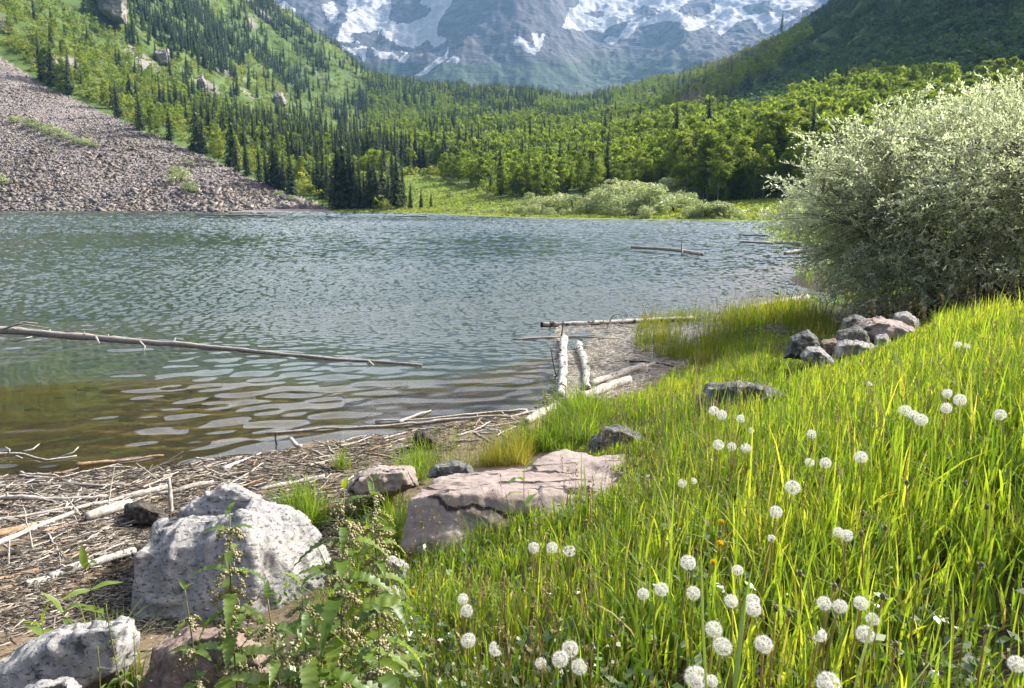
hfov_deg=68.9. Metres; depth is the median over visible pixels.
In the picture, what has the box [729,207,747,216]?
willow bush
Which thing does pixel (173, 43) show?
spruce tree
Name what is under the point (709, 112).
spruce tree
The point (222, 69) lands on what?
spruce tree
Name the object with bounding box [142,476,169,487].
driftwood stick
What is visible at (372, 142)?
spruce tree
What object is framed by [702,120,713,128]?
aspen tree
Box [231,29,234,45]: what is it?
spruce tree
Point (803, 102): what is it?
aspen tree
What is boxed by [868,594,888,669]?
dandelion stalk
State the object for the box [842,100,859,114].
aspen tree
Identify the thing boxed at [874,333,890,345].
rock
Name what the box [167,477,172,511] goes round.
wooden stake
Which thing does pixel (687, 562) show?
dandelion
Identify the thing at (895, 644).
dandelion stalk
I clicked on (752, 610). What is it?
dandelion
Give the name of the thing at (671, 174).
aspen tree
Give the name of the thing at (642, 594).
dandelion
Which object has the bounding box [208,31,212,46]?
spruce tree
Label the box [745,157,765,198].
aspen tree
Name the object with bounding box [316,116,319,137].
spruce tree
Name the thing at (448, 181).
willow bush
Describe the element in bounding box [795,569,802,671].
dandelion stalk
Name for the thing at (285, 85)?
spruce tree
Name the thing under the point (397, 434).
driftwood stick
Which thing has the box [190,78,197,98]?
spruce tree
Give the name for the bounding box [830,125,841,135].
aspen tree
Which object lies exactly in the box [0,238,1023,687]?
ground
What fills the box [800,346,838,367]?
rock
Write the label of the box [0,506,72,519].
driftwood log
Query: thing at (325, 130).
spruce tree
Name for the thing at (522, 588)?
dandelion stalk
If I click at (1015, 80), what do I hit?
aspen tree
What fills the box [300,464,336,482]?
driftwood stick
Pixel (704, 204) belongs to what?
willow bush
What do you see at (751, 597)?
dandelion
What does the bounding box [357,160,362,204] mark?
spruce tree
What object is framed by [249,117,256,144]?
spruce tree
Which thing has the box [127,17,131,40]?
spruce tree
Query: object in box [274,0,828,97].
mountain
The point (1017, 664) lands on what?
dandelion
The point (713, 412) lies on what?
dandelion
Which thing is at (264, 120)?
spruce tree
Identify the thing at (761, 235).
driftwood log
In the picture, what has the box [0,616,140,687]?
rock
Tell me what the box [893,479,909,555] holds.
dandelion stalk
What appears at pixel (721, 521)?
dandelion
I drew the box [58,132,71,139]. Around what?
willow bush
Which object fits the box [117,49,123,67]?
spruce tree
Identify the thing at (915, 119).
aspen tree
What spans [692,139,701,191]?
aspen tree
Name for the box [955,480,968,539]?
dandelion stalk
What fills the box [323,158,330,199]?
spruce tree
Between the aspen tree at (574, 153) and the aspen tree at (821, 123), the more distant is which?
the aspen tree at (574, 153)
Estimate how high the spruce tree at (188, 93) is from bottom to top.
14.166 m
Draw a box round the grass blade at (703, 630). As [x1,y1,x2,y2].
[700,537,706,687]
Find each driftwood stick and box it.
[2,485,67,490]
[12,504,64,512]
[30,491,55,502]
[32,531,73,542]
[33,529,70,546]
[37,511,59,516]
[37,522,64,527]
[41,518,84,530]
[41,522,85,531]
[44,527,96,538]
[47,491,101,494]
[47,533,70,560]
[48,484,73,487]
[61,463,118,476]
[68,527,112,537]
[73,481,116,502]
[75,528,108,544]
[77,515,118,523]
[90,540,146,551]
[96,479,138,495]
[107,466,136,467]
[127,457,181,475]
[138,451,183,475]
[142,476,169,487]
[156,472,210,485]
[172,463,215,471]
[197,467,250,481]
[229,463,263,483]
[241,478,264,485]
[253,474,281,477]
[256,485,294,493]
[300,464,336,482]
[309,458,337,466]
[313,439,353,450]
[338,435,373,447]
[367,452,406,460]
[383,429,415,438]
[408,427,434,429]
[452,439,480,441]
[456,421,490,436]
[466,429,489,442]
[467,429,498,433]
[485,421,518,426]
[615,359,640,360]
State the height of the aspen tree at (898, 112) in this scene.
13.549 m
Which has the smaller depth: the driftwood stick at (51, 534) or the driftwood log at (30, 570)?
the driftwood log at (30, 570)
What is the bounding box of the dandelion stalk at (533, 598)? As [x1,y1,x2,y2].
[530,595,542,672]
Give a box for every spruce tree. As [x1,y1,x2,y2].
[30,0,36,20]
[35,33,44,79]
[45,39,55,85]
[47,23,54,47]
[63,55,75,94]
[73,54,78,70]
[83,25,91,48]
[107,85,113,108]
[111,80,123,117]
[114,44,118,65]
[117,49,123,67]
[124,21,130,44]
[126,73,134,98]
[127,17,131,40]
[129,10,135,34]
[131,25,136,46]
[133,76,137,93]
[133,91,145,129]
[143,1,147,20]
[146,26,149,43]
[147,22,151,40]
[153,15,157,36]
[156,11,161,30]
[157,80,161,102]
[162,91,167,114]
[163,14,166,32]
[164,109,174,140]
[167,55,172,75]
[169,40,174,59]
[172,32,176,50]
[173,84,178,104]
[176,39,179,60]
[177,0,182,19]
[178,30,183,51]
[183,54,191,78]
[184,66,190,88]
[184,99,189,123]
[186,30,190,50]
[187,84,192,100]
[187,98,201,152]
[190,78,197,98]
[197,49,199,66]
[197,115,207,152]
[199,96,206,125]
[201,47,207,66]
[204,99,210,125]
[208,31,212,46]
[208,103,212,133]
[210,105,216,132]
[212,97,216,113]
[219,59,224,74]
[219,115,223,131]
[220,109,224,133]
[223,104,240,166]
[229,82,233,100]
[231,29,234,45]
[231,137,241,171]
[233,75,239,95]
[234,102,241,126]
[235,123,238,140]
[239,48,242,65]
[241,46,245,64]
[241,116,246,147]
[241,137,251,175]
[246,73,249,89]
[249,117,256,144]
[254,148,263,182]
[255,82,258,97]
[257,4,261,17]
[259,121,264,148]
[262,106,267,132]
[262,148,267,172]
[262,159,270,184]
[263,132,267,154]
[264,135,279,186]
[269,117,277,146]
[271,73,274,91]
[271,144,281,189]
[277,111,282,134]
[278,153,287,190]
[280,124,285,148]
[284,77,287,91]
[284,121,289,144]
[284,150,297,194]
[285,137,290,156]
[289,131,294,154]
[294,138,298,160]
[296,79,300,98]
[296,141,302,177]
[302,118,304,139]
[303,149,309,181]
[306,134,311,155]
[307,86,312,100]
[309,109,314,126]
[310,153,320,194]
[310,161,314,185]
[311,60,315,74]
[312,132,319,162]
[315,139,320,161]
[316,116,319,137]
[316,146,325,198]
[319,129,324,155]
[323,121,329,144]
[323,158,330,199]
[326,139,341,207]
[327,160,333,201]
[330,121,347,208]
[334,105,337,119]
[334,129,338,145]
[338,115,344,138]
[340,142,358,208]
[348,154,362,208]
[351,91,354,106]
[353,137,356,158]
[356,131,361,156]
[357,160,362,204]
[359,172,369,208]
[361,134,364,153]
[362,154,372,205]
[363,125,370,154]
[368,163,384,207]
[369,130,375,149]
[373,133,381,158]
[377,158,387,201]
[379,126,387,176]
[384,171,392,206]
[385,131,390,158]
[387,147,407,208]
[388,147,392,173]
[389,125,393,146]
[389,158,394,204]
[392,130,400,170]
[399,126,406,166]
[400,166,407,205]
[404,132,408,153]
[407,153,410,167]
[407,183,412,208]
[408,131,411,158]
[412,128,419,166]
[412,150,415,168]
[418,192,423,207]
[422,138,426,168]
[428,122,433,152]
[438,129,449,163]
[455,136,459,154]
[456,123,460,139]
[477,122,481,141]
[494,144,505,194]
[528,119,532,134]
[544,141,547,164]
[556,138,561,181]
[602,111,607,131]
[603,135,611,171]
[603,155,612,189]
[671,100,681,132]
[702,95,714,120]
[779,14,783,31]
[806,100,818,143]
[843,61,850,79]
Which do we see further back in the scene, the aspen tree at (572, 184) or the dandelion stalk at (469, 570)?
the aspen tree at (572, 184)
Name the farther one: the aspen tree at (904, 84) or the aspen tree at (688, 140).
the aspen tree at (904, 84)
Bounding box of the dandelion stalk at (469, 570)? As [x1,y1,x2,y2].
[468,568,471,622]
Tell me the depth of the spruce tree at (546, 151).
223.67 m
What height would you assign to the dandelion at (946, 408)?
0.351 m
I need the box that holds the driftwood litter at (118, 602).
[0,322,820,668]
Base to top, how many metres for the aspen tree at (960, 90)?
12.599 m
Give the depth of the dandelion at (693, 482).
2.57 m
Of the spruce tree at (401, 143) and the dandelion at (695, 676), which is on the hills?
the spruce tree at (401, 143)
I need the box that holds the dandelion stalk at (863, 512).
[859,510,866,588]
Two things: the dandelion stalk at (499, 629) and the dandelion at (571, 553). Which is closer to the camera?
the dandelion stalk at (499, 629)
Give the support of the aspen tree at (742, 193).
on the hills
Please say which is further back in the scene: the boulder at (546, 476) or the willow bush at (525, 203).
the willow bush at (525, 203)
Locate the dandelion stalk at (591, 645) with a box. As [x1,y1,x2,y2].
[589,641,595,687]
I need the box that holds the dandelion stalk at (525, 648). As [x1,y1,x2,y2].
[522,645,527,687]
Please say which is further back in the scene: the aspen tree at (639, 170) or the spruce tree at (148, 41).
the spruce tree at (148, 41)
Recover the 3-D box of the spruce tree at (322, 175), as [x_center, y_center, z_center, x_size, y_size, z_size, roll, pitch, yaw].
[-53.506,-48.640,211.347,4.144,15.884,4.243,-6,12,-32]
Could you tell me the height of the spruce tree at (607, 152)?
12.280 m
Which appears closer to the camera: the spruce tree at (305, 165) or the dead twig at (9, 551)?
the dead twig at (9, 551)
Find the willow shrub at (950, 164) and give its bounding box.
[732,66,1023,322]
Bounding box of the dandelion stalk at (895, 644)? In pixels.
[887,640,899,687]
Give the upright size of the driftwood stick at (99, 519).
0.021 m
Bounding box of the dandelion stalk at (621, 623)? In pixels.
[608,620,624,687]
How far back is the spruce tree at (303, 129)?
325.40 m
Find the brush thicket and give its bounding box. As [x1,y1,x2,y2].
[715,0,1023,107]
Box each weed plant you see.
[91,642,106,687]
[102,601,128,687]
[120,654,133,687]
[129,631,140,687]
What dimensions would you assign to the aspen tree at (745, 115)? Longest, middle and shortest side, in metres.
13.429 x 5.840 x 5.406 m
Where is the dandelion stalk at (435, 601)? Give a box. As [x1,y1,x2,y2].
[429,587,438,628]
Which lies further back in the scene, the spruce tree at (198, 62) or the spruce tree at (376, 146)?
the spruce tree at (198, 62)
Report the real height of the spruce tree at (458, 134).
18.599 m
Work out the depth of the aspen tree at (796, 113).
169.86 m
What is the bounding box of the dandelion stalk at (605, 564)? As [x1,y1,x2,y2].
[598,562,608,610]
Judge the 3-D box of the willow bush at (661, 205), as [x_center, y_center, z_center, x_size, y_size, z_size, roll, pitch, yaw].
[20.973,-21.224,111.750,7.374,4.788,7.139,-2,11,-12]
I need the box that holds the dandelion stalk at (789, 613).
[770,609,792,687]
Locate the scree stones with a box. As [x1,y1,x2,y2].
[0,60,326,211]
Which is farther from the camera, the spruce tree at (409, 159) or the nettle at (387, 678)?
the spruce tree at (409, 159)
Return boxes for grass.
[280,283,1023,687]
[335,176,793,219]
[719,202,1023,337]
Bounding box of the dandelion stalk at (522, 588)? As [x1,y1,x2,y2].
[510,586,524,679]
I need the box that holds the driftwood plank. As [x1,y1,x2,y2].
[76,454,163,466]
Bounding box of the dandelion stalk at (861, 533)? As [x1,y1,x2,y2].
[855,530,863,641]
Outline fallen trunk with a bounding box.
[0,321,421,367]
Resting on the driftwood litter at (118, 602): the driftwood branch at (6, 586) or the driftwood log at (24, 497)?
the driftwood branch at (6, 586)
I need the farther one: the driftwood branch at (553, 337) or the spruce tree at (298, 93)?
the spruce tree at (298, 93)
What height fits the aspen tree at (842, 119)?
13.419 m
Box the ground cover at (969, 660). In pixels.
[133,366,1023,687]
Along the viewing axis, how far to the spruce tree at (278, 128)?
320.37 m
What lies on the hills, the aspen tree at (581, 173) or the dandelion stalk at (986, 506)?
the aspen tree at (581, 173)
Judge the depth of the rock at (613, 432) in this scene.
5.59 m
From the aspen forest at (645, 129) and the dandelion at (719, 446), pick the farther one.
the aspen forest at (645, 129)
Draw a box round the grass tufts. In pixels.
[34,317,672,687]
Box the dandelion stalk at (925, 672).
[918,662,933,687]
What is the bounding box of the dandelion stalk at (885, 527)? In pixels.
[882,525,887,590]
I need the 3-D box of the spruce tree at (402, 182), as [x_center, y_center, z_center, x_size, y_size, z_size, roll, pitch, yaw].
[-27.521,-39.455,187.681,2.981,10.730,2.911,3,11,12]
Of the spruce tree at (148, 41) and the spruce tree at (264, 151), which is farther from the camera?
the spruce tree at (148, 41)
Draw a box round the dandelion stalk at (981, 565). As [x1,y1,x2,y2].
[958,561,986,687]
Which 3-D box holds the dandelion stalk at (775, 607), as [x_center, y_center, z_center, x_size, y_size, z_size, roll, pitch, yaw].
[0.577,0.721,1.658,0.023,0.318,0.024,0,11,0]
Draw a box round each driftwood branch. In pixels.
[0,444,78,460]
[0,492,107,496]
[0,584,15,589]
[1,481,106,486]
[7,593,53,609]
[18,474,56,478]
[19,471,58,476]
[28,539,94,553]
[37,492,103,495]
[46,469,72,473]
[73,496,123,509]
[88,540,131,556]
[209,471,251,481]
[250,462,324,468]
[266,407,543,433]
[269,490,335,499]
[289,437,301,448]
[375,409,527,421]
[397,410,430,422]
[513,335,619,339]
[629,360,673,366]
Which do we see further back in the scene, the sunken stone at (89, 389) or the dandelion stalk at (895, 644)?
the sunken stone at (89, 389)
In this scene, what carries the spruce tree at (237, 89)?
on the hills
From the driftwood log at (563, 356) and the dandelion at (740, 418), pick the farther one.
the driftwood log at (563, 356)
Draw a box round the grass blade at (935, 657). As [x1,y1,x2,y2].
[910,620,968,687]
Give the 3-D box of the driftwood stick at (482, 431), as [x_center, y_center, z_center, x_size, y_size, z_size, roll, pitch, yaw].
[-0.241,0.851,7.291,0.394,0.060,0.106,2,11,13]
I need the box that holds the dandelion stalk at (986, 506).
[984,504,990,551]
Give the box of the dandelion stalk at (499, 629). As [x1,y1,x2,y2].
[495,626,500,687]
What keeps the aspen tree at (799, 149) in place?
on the hills
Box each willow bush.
[0,173,11,184]
[7,116,23,122]
[21,118,40,126]
[31,122,48,129]
[41,123,57,134]
[47,127,68,137]
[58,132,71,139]
[69,135,79,142]
[80,138,92,144]
[163,166,192,181]
[168,166,178,173]
[180,181,198,191]
[273,190,284,195]
[445,178,455,183]
[446,191,454,197]
[456,180,466,186]
[464,206,474,211]
[488,207,498,211]
[500,206,511,212]
[511,192,541,211]
[512,203,526,212]
[523,203,544,215]
[529,196,552,211]
[537,192,575,211]
[541,207,556,214]
[555,194,592,211]
[558,208,572,214]
[571,197,602,213]
[581,190,613,211]
[586,187,604,202]
[590,184,638,213]
[594,177,642,205]
[602,193,653,215]
[608,207,628,216]
[619,180,665,207]
[625,186,680,213]
[634,205,656,218]
[648,183,683,207]
[653,192,695,212]
[658,177,681,194]
[673,190,698,204]
[678,206,694,215]
[681,185,705,198]
[686,206,706,216]
[687,199,726,217]
[703,200,730,216]
[719,203,736,216]
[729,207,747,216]
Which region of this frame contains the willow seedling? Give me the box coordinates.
[501,461,548,577]
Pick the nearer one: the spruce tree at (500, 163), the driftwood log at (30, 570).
the driftwood log at (30, 570)
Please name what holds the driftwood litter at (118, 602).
on the ground at (442, 380)
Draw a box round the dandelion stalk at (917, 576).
[903,572,920,678]
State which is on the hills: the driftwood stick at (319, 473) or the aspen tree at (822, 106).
the aspen tree at (822, 106)
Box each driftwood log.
[0,492,106,500]
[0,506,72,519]
[0,509,78,544]
[0,522,36,535]
[0,549,20,556]
[0,568,38,578]
[24,576,54,586]
[48,547,136,577]
[84,499,132,519]
[119,483,167,497]
[158,480,213,495]
[196,213,267,215]
[221,452,260,469]
[259,474,324,490]
[396,215,426,216]
[522,404,555,424]
[540,314,691,326]
[556,334,567,397]
[574,341,590,390]
[577,376,631,399]
[589,362,646,385]
[606,362,655,374]
[631,244,703,255]
[736,292,808,309]
[738,234,768,236]
[739,240,772,244]
[773,241,801,245]
[783,248,811,254]
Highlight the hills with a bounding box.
[0,0,1022,325]
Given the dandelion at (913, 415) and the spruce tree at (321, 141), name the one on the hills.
the spruce tree at (321, 141)
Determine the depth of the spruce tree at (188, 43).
607.24 m
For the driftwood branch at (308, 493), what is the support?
on the ground at (442, 380)
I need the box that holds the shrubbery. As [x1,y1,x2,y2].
[0,0,614,208]
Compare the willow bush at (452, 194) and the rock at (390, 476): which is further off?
the willow bush at (452, 194)
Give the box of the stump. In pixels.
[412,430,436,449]
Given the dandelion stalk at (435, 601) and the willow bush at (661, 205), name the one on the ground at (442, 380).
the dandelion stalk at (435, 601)
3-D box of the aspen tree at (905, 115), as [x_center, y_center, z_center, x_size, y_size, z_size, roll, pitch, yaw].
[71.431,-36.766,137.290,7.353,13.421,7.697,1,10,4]
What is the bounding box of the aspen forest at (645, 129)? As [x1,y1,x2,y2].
[0,0,1023,196]
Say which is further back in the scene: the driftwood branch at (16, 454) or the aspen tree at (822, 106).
the aspen tree at (822, 106)
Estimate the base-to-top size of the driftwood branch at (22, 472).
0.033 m
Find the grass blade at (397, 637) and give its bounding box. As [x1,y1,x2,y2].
[331,529,447,687]
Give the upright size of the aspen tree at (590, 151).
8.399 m
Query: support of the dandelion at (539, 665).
on the ground at (442, 380)
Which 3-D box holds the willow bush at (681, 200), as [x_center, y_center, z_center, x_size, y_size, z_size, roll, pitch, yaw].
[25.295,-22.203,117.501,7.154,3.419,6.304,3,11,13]
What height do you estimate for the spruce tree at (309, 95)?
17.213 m
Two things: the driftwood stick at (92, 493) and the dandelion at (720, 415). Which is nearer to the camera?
the dandelion at (720, 415)
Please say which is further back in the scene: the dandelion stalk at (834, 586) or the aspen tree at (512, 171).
the aspen tree at (512, 171)
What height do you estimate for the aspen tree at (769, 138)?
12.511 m
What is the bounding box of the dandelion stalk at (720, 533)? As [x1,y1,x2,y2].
[716,529,723,592]
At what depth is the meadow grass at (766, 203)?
157.22 m
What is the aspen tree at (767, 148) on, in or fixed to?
on the hills
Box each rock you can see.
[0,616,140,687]
[24,676,81,687]
[123,499,168,526]
[141,627,277,687]
[345,465,418,498]
[370,555,408,586]
[377,585,404,610]
[426,460,474,477]
[586,424,642,454]
[697,380,782,414]
[783,329,819,359]
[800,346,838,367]
[820,338,837,355]
[832,339,876,359]
[835,326,870,342]
[839,314,865,329]
[852,316,915,343]
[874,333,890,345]
[891,311,920,329]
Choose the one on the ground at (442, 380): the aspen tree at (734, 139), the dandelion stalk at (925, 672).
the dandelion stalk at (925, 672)
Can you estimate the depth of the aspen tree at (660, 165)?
166.04 m
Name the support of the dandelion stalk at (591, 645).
on the ground at (442, 380)
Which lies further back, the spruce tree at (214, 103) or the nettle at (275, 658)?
the spruce tree at (214, 103)
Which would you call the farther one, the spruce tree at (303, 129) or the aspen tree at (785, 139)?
the spruce tree at (303, 129)
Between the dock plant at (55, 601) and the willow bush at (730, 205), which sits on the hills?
the willow bush at (730, 205)
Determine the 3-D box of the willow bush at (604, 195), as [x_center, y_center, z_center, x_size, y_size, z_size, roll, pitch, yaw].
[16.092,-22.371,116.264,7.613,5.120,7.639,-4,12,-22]
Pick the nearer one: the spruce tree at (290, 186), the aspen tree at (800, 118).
the aspen tree at (800, 118)
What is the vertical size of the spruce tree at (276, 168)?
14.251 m
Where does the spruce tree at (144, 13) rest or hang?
on the hills
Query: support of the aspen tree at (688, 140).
on the hills
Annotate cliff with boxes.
[96,0,127,25]
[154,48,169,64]
[197,75,206,87]
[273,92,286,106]
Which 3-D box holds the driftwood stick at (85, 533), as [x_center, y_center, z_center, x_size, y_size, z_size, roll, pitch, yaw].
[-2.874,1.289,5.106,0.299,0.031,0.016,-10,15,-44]
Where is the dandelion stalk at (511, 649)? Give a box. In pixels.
[507,647,515,687]
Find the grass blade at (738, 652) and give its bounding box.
[732,579,748,687]
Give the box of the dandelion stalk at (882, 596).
[868,592,886,686]
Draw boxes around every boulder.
[131,483,331,623]
[400,449,627,560]
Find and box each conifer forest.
[35,0,802,195]
[677,10,802,106]
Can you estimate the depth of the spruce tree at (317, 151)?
284.46 m
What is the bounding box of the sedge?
[401,284,838,478]
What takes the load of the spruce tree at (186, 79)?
on the hills
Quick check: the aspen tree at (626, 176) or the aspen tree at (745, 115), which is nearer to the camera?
the aspen tree at (626, 176)
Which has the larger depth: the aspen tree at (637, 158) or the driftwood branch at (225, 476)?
the aspen tree at (637, 158)
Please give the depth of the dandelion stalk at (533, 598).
2.12 m
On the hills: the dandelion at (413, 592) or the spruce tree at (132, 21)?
the spruce tree at (132, 21)
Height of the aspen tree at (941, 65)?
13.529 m
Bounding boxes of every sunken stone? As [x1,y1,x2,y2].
[24,408,42,410]
[77,387,99,391]
[118,418,134,421]
[134,400,151,403]
[167,397,186,400]
[175,389,191,391]
[187,404,207,408]
[206,397,220,400]
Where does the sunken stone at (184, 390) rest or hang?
on the ground at (442, 380)
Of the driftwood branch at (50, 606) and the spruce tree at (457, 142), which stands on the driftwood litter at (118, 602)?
the driftwood branch at (50, 606)
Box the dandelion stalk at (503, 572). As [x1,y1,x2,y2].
[502,571,505,642]
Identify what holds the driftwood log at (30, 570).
on the ground at (442, 380)
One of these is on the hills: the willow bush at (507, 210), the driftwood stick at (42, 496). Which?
the willow bush at (507, 210)
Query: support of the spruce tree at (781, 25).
on the hills
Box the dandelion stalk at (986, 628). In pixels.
[976,625,989,687]
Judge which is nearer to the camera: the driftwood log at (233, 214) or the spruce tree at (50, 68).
the driftwood log at (233, 214)
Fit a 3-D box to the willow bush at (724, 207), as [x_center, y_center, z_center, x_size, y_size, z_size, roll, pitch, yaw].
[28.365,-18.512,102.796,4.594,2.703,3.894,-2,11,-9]
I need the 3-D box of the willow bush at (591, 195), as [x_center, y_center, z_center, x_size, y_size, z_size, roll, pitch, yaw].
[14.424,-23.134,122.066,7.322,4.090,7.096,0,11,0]
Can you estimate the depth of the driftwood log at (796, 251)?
32.48 m
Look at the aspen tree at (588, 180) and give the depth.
166.75 m
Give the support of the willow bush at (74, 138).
on the hills
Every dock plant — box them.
[23,602,49,635]
[41,592,88,632]
[62,544,121,619]
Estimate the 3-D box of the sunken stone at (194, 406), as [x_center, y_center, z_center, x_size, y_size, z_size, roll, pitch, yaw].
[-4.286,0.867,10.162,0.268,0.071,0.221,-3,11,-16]
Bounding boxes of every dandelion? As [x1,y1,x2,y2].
[411,590,415,635]
[457,593,468,676]
[460,604,473,684]
[460,632,475,687]
[487,641,500,687]
[528,542,539,618]
[535,656,546,687]
[546,542,557,602]
[550,651,567,687]
[561,639,578,687]
[563,545,575,609]
[570,658,587,687]
[632,588,649,687]
[653,582,668,687]
[665,554,695,679]
[677,478,685,536]
[680,478,696,557]
[683,664,708,687]
[686,586,700,678]
[703,559,716,599]
[704,620,722,687]
[707,674,717,687]
[709,406,718,441]
[712,440,724,496]
[712,635,732,687]
[716,409,731,465]
[716,540,723,572]
[717,519,724,556]
[724,593,738,687]
[727,442,736,501]
[730,414,744,479]
[732,565,743,685]
[740,443,750,500]
[742,593,759,647]
[746,601,763,687]
[747,428,754,466]
[753,635,773,687]
[755,535,775,630]
[769,505,782,613]
[783,480,800,539]
[792,458,814,535]
[806,429,815,479]
[808,628,826,687]
[812,457,832,527]
[815,670,841,687]
[816,596,831,685]
[823,598,847,685]
[824,530,853,657]
[832,527,847,626]
[840,595,868,687]
[851,613,879,687]
[853,451,867,529]
[854,624,875,687]
[858,381,872,439]
[898,404,912,446]
[907,411,919,452]
[913,414,928,455]
[937,389,952,446]
[937,402,952,454]
[947,341,961,384]
[950,344,970,386]
[953,393,966,484]
[993,409,1006,493]
[1006,655,1023,687]
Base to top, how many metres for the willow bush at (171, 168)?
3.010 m
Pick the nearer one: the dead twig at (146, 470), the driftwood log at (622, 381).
the dead twig at (146, 470)
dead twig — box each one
[8,540,10,562]
[23,507,33,548]
[65,495,80,514]
[107,463,121,504]
[136,463,157,479]
[550,348,556,375]
[607,313,618,327]
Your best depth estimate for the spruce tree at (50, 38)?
375.26 m
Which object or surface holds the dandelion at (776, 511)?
on the ground at (442, 380)
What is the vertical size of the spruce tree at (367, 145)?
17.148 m
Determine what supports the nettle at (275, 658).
on the ground at (442, 380)
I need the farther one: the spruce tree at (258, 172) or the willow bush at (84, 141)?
the willow bush at (84, 141)
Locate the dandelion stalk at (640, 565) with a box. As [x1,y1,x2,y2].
[631,562,642,619]
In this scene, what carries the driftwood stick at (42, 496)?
on the driftwood litter at (118, 602)
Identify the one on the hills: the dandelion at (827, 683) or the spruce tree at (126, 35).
the spruce tree at (126, 35)
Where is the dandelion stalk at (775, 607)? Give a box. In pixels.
[768,604,780,687]
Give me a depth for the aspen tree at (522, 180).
173.06 m
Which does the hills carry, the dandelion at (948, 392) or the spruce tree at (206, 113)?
the spruce tree at (206, 113)
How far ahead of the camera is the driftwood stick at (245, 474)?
6.26 m
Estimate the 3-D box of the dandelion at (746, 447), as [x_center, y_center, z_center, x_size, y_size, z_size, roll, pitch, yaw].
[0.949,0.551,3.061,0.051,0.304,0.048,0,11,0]
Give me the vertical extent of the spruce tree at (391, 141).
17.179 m
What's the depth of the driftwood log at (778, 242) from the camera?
39.70 m
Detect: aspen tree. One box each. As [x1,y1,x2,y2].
[36,46,52,82]
[53,58,69,91]
[98,80,111,108]
[145,103,160,135]
[210,133,225,162]
[294,156,306,181]
[356,158,364,175]
[370,150,381,171]
[430,143,440,166]
[438,152,451,178]
[444,153,455,177]
[452,155,465,183]
[467,160,479,184]
[475,157,489,181]
[495,165,507,196]
[508,161,521,196]
[513,166,526,196]
[520,162,532,195]
[523,164,534,191]
[530,162,544,195]
[541,179,547,190]
[556,163,569,192]
[562,157,571,182]
[567,155,575,184]
[567,172,576,188]
[570,150,577,179]
[574,156,588,191]
[575,167,584,186]
[581,155,589,180]
[583,167,595,190]
[587,149,595,171]
[589,158,603,188]
[590,157,604,177]
[609,164,623,188]
[615,144,625,164]
[620,164,631,185]
[621,155,637,172]
[625,162,632,182]
[629,169,640,189]
[632,149,646,179]
[633,167,642,179]
[637,152,652,180]
[641,163,652,184]
[651,161,665,186]
[651,167,661,183]
[655,136,665,155]
[660,129,679,179]
[663,140,678,178]
[665,121,678,141]
[666,131,690,176]
[667,159,684,195]
[674,144,698,190]
[675,137,694,189]
[688,130,726,199]
[690,144,714,200]
[691,127,710,148]
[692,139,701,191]
[693,121,707,133]
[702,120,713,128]
[703,129,724,197]
[705,135,734,200]
[705,168,721,200]
[711,123,728,134]
[713,147,739,200]
[721,140,733,194]
[722,114,751,143]
[722,134,746,194]
[725,131,735,143]
[727,157,745,199]
[729,136,758,191]
[732,130,752,156]
[735,156,757,199]
[740,112,749,128]
[744,124,756,144]
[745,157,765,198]
[749,110,790,189]
[749,155,766,196]
[751,133,760,152]
[752,109,760,119]
[755,113,765,126]
[755,122,763,133]
[755,144,778,197]
[756,129,780,189]
[767,111,805,189]
[773,135,793,184]
[773,151,795,196]
[783,130,813,191]
[784,139,800,179]
[785,102,796,112]
[790,119,811,134]
[790,153,809,189]
[791,112,800,126]
[792,131,820,191]
[794,110,809,121]
[794,116,804,126]
[799,98,809,107]
[800,119,811,129]
[801,107,812,118]
[801,136,823,191]
[809,118,832,139]
[810,102,820,115]
[814,127,835,181]
[816,114,835,142]
[817,102,827,113]
[827,104,834,111]
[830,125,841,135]
[831,114,844,142]
[832,109,843,117]
[833,125,856,171]
[833,134,848,175]
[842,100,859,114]
[847,114,860,126]
[850,96,859,111]
[854,121,884,165]
[856,94,866,105]
[856,119,872,140]
[861,113,873,119]
[868,104,879,112]
[872,99,886,110]
[873,115,889,129]
[881,82,891,92]
[885,107,909,132]
[886,72,891,86]
[894,107,911,125]
[897,89,912,106]
[900,97,911,106]
[901,81,910,88]
[907,65,921,81]
[907,113,923,130]
[910,93,920,104]
[919,93,933,107]
[925,97,934,112]
[926,62,940,79]
[928,92,950,109]
[932,62,944,78]
[932,98,948,117]
[947,61,957,83]
[951,83,963,95]
[957,88,968,102]
[961,78,977,97]
[963,73,975,81]
[972,80,983,87]
[977,60,996,79]
[977,64,992,82]
[979,73,991,80]
[983,84,1002,102]
[990,58,1006,75]
[990,72,1004,83]
[991,76,1012,101]
[1004,56,1020,72]
[1005,70,1017,80]
[1009,78,1022,94]
[1012,60,1023,70]
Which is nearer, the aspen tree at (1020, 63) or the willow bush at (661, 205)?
the willow bush at (661, 205)
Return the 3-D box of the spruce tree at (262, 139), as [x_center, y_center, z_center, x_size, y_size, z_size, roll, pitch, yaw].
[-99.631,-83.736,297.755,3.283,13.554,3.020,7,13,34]
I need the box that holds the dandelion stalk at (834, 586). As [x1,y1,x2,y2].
[816,583,838,681]
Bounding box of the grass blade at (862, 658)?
[853,603,874,687]
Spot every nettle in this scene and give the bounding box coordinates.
[168,578,211,687]
[182,502,281,687]
[223,580,328,687]
[244,572,368,687]
[280,477,414,687]
[318,473,432,686]
[353,603,404,687]

